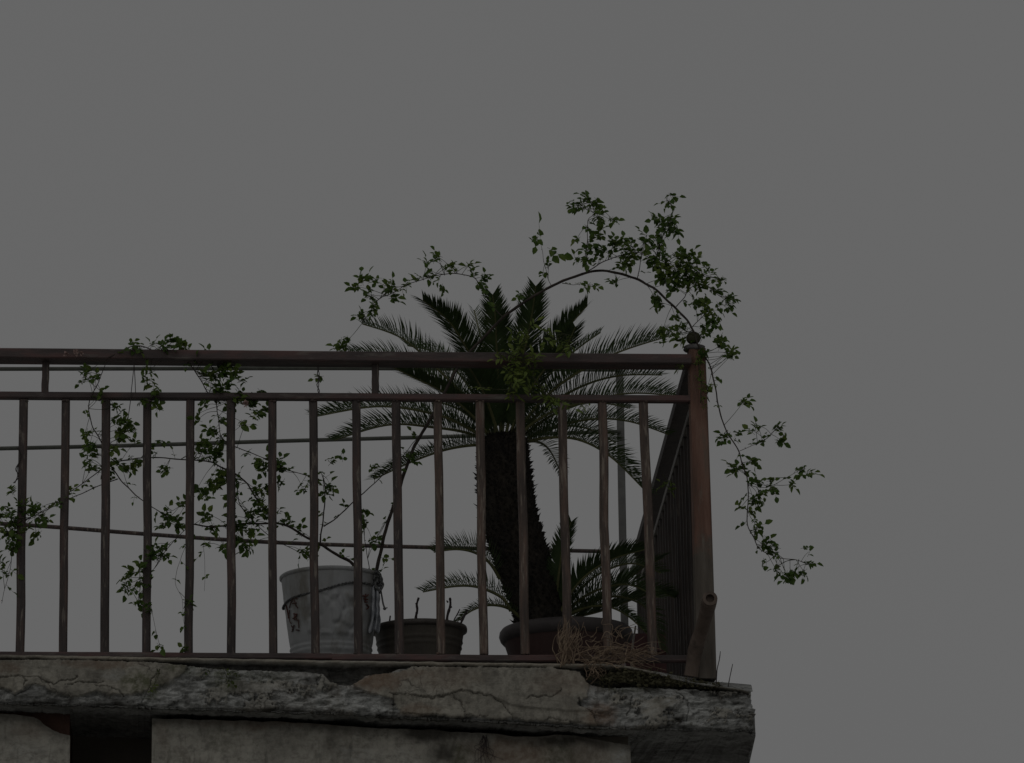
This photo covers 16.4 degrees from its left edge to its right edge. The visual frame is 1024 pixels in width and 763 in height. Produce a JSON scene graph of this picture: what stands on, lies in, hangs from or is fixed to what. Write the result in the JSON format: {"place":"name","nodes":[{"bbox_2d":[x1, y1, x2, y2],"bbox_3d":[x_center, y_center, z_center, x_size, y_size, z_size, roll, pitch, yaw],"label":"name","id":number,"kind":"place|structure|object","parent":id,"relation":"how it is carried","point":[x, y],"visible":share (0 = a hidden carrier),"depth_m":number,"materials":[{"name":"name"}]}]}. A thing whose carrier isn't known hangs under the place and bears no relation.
{"place":"outdoors","nodes":[
{"label":"outdoors","id":0,"kind":"place"},
{"bbox_2d":[0,0,1023,762],"label":"sky","id":1,"kind":"structure","parent":0,"point":[217,173],"materials":[{"name":"grey"}]},
{"label":"ground","id":2,"kind":"structure","parent":0,"visible":0},
{"bbox_2d":[0,655,755,762],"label":"building","id":3,"kind":"structure","parent":2,"relation":"on","point":[81,709],"depth_m":10.29,"materials":[{"name":"concrete"}]},
{"bbox_2d":[72,735,151,762],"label":"recessed door","id":4,"kind":"structure","parent":3,"relation":"in","point":[109,749],"depth_m":10.65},
{"bbox_2d":[147,669,159,692],"bbox_3d":[-1.023,0.857,10.153,0.033,0.082,0.079,-1,-16,-2],"label":"weed","id":5,"kind":"object","parent":3,"relation":"attached to","point":[152,689],"visible":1,"depth_m":10.13,"materials":[{"name":"green plant"}]},
{"bbox_2d":[205,667,240,687],"bbox_3d":[-0.824,0.846,10.164,0.070,0.067,0.138,-14,-21,38],"label":"weed","id":6,"kind":"object","parent":3,"relation":"attached to","point":[226,678],"visible":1,"depth_m":10.18,"materials":[{"name":"green plant"}]},
{"bbox_2d":[0,366,628,624],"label":"drying frame","id":7,"kind":"object","parent":3,"relation":"on","point":[621,501],"visible":0.53,"depth_m":12.86,"materials":[{"name":"brown paint"}]},
{"bbox_2d":[279,565,378,653],"bbox_3d":[-0.545,0.740,10.685,0.310,0.314,0.310,0,-16,-6],"label":"bucket","id":8,"kind":"object","parent":3,"relation":"on","point":[336,611],"visible":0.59,"depth_m":10.58,"materials":[{"name":"white plastic"}]},
{"bbox_2d":[282,570,386,609],"bbox_3d":[-0.530,0.632,10.663,0.302,0.121,0.198,3,-16,-13],"label":"rope","id":9,"kind":"object","parent":8,"relation":"attached to","point":[378,582],"visible":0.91,"depth_m":10.64,"materials":[{"name":"fabric"}]},
{"bbox_2d":[368,586,380,633],"bbox_3d":[-0.407,0.680,10.637,0.030,0.160,0.058,-15,-21,41],"label":"plastic film","id":10,"kind":"object","parent":9,"relation":"hanging from","point":[375,620],"visible":1,"depth_m":10.63,"materials":[{"name":"grey plastic"}]},
{"bbox_2d":[0,190,824,655],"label":"climbing rose","id":11,"kind":"object","parent":8,"relation":"in","point":[688,278],"visible":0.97,"depth_m":10.58,"materials":[{"name":"plant"}]},
{"bbox_2d":[0,332,715,681],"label":"front railing","id":12,"kind":"object","parent":3,"relation":"on","point":[702,544],"visible":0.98,"depth_m":10.50,"materials":[{"name":"brown metal"}]},
{"bbox_2d":[13,447,21,482],"bbox_3d":[-1.450,0.246,10.425,0.017,0.106,0.025,12,-20,-38],"label":"wire","id":13,"kind":"object","parent":12,"relation":"hanging from","point":[17,465],"visible":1,"depth_m":10.42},
{"bbox_2d":[128,366,135,417],"bbox_3d":[-1.119,0.032,10.496,0.018,0.160,0.036,10,-19,-33],"label":"string","id":14,"kind":"object","parent":12,"relation":"hanging from","point":[131,386],"visible":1,"depth_m":10.50,"materials":[{"name":"fabric"}]},
{"bbox_2d":[316,367,319,392],"bbox_3d":[-0.576,-0.001,10.582,0.013,0.086,0.024,0,-16,-6],"label":"wire","id":15,"kind":"object","parent":12,"relation":"hanging from","point":[318,379],"visible":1,"depth_m":10.58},
{"bbox_2d":[468,316,591,415],"bbox_3d":[0.048,-0.037,10.589,0.377,0.310,0.155,0,-16,-6],"label":"creeper","id":16,"kind":"object","parent":12,"relation":"attached to","point":[516,373],"visible":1,"depth_m":10.58,"materials":[{"name":"green plant"}]},
{"bbox_2d":[674,353,710,409],"bbox_3d":[0.546,-0.001,10.651,0.111,0.181,0.108,0,-16,-6],"label":"creeper","id":17,"kind":"object","parent":12,"relation":"attached to","point":[701,381],"visible":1,"depth_m":10.65,"materials":[{"name":"green plant"}]},
{"bbox_2d":[374,618,466,654],"bbox_3d":[-0.282,0.845,10.838,0.294,0.190,0.294,0,-16,-6],"label":"flower pot","id":18,"kind":"object","parent":3,"relation":"on","point":[419,635],"visible":0.33,"depth_m":10.74,"materials":[{"name":"brown ceramic"}]},
{"bbox_2d":[414,597,419,617],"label":"dead stem","id":19,"kind":"object","parent":18,"relation":"in","point":[416,612],"visible":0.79,"depth_m":10.86,"materials":[{"name":"brown plant"}]},
{"bbox_2d":[446,598,451,619],"bbox_3d":[-0.194,0.717,10.874,0.022,0.113,0.009,0,-16,-6],"label":"dead stem","id":20,"kind":"object","parent":18,"relation":"in","point":[449,609],"visible":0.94,"depth_m":10.88,"materials":[{"name":"brown plant"}]},
{"bbox_2d":[459,610,467,622],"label":"dead stem","id":21,"kind":"object","parent":18,"relation":"in","point":[464,615],"visible":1,"depth_m":10.88,"materials":[{"name":"brown plant"}]},
{"bbox_2d":[474,735,503,762],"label":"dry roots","id":22,"kind":"object","parent":3,"relation":"attached to","point":[485,743],"visible":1,"depth_m":10.35,"materials":[{"name":"brown plant"}]},
{"bbox_2d":[499,616,632,664],"bbox_3d":[0.169,0.867,10.961,0.415,0.205,0.415,0,-16,-6],"label":"planter bowl","id":23,"kind":"object","parent":3,"relation":"on","point":[543,632],"visible":0.26,"depth_m":10.81,"materials":[{"name":"red ceramic"}]},
{"bbox_2d":[306,276,678,653],"bbox_3d":[-0.028,0.246,11.099,1.254,1.181,0.798,0,-16,-6],"label":"cycad","id":24,"kind":"object","parent":23,"relation":"in","point":[544,570],"visible":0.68,"depth_m":11.05,"materials":[{"name":"green plant"}]},
{"bbox_2d":[552,616,665,683],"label":"dry grass","id":25,"kind":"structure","parent":3,"relation":"on","point":[565,647],"depth_m":10.36,"materials":[{"name":"brown plant"}]},
{"bbox_2d":[585,659,681,689],"bbox_3d":[0.350,0.860,10.342,0.298,0.096,0.057,0,-16,-6],"label":"moss clump","id":26,"kind":"object","parent":3,"relation":"on","point":[625,675],"visible":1,"depth_m":10.33,"materials":[{"name":"green plant"}]},
{"bbox_2d":[631,626,635,666],"bbox_3d":[0.392,0.941,11.380,0.006,0.332,0.052,-8,-17,22],"label":"stick","id":27,"kind":"object","parent":3,"relation":"on","point":[633,638],"visible":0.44,"depth_m":11.42,"materials":[{"name":"wood"}]},
{"bbox_2d":[623,633,666,672],"bbox_3d":[0.460,1.085,11.994,0.190,0.437,0.190,0,-16,-6],"label":"planter box","id":28,"kind":"object","parent":3,"relation":"on","point":[639,636],"visible":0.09,"depth_m":11.95,"materials":[{"name":"red plastic"}]},
{"bbox_2d":[635,370,694,677],"bbox_3d":[0.527,0.766,11.829,0.060,1.019,2.521,-1,-16,-2],"label":"side railing","id":29,"kind":"object","parent":3,"relation":"on","point":[672,522],"visible":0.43,"depth_m":11.45,"materials":[{"name":"metal"}]},
{"bbox_2d":[656,474,675,495],"bbox_3d":[0.477,0.320,11.023,0.065,0.081,0.057,0,-16,-6],"label":"leaf sprig","id":30,"kind":"object","parent":29,"relation":"attached to","point":[670,488],"visible":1,"depth_m":11.02,"materials":[{"name":"green plant"}]},
{"bbox_2d":[656,674,724,690],"bbox_3d":[0.521,0.887,10.371,0.226,0.062,0.055,0,-16,-6],"label":"moss strip","id":31,"kind":"object","parent":3,"relation":"on","point":[692,685],"visible":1,"depth_m":10.36,"materials":[{"name":"green plant"}]},
{"bbox_2d":[684,591,716,676],"bbox_3d":[0.553,0.738,10.316,0.059,0.200,0.294,2,-16,-10],"label":"pipe stub","id":32,"kind":"object","parent":3,"relation":"on","point":[701,629],"visible":1,"depth_m":10.36,"materials":[{"name":"brown metal"}]},
{"bbox_2d":[716,651,720,684],"bbox_3d":[0.604,0.846,10.415,0.019,0.112,0.004,0,-16,-6],"label":"dry twig","id":33,"kind":"object","parent":3,"relation":"on","point":[717,668],"visible":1,"depth_m":10.41,"materials":[{"name":"brown wood"}]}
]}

